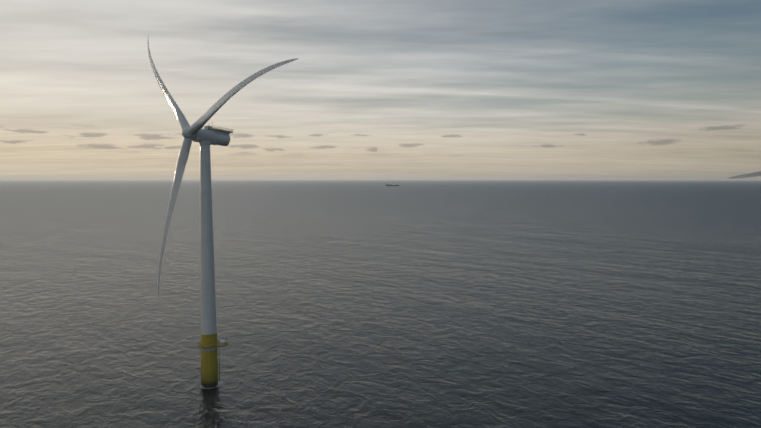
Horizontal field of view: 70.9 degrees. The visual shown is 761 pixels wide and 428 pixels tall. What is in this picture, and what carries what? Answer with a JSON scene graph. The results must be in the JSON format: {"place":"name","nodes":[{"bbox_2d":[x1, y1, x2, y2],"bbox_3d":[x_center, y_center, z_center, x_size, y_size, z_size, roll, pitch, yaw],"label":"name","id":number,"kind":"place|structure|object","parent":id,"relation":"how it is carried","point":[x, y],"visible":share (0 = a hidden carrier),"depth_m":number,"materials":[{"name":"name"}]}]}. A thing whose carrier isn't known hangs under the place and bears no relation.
{"place":"outdoors","nodes":[
{"label":"outdoors","id":0,"kind":"place"},
{"bbox_2d":[0,180,760,427],"bbox_3d":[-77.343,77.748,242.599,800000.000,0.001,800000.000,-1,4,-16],"label":"sea","id":1,"kind":"structure","parent":0,"point":[496,304],"depth_m":399.54,"materials":[{"name":"liquid"}]},
{"bbox_2d":[192,122,232,387],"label":"turbine","id":2,"kind":"object","parent":1,"relation":"in","point":[206,138],"visible":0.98,"depth_m":237.15,"materials":[{"name":"metal"}]},
{"bbox_2d":[148,34,297,298],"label":"turbine rotor","id":3,"kind":"object","parent":2,"relation":"attached to","point":[189,132],"visible":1,"depth_m":230.22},
{"bbox_2d":[201,380,224,388],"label":"foam","id":4,"kind":"object","parent":1,"relation":"on","point":[219,383],"visible":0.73,"depth_m":243.52,"materials":[{"name":"white"}]},
{"bbox_2d":[0,0,760,179],"label":"sky","id":5,"kind":"structure","parent":0,"point":[374,89],"materials":[{"name":"grey"}]},
{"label":"turbine","id":6,"kind":"object","parent":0,"visible":0},
{"bbox_2d":[728,171,760,178],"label":"blade","id":7,"kind":"object","parent":6,"relation":"attached to","point":[755,174],"visible":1,"depth_m":174.63,"materials":[{"name":"metal"}]}
]}

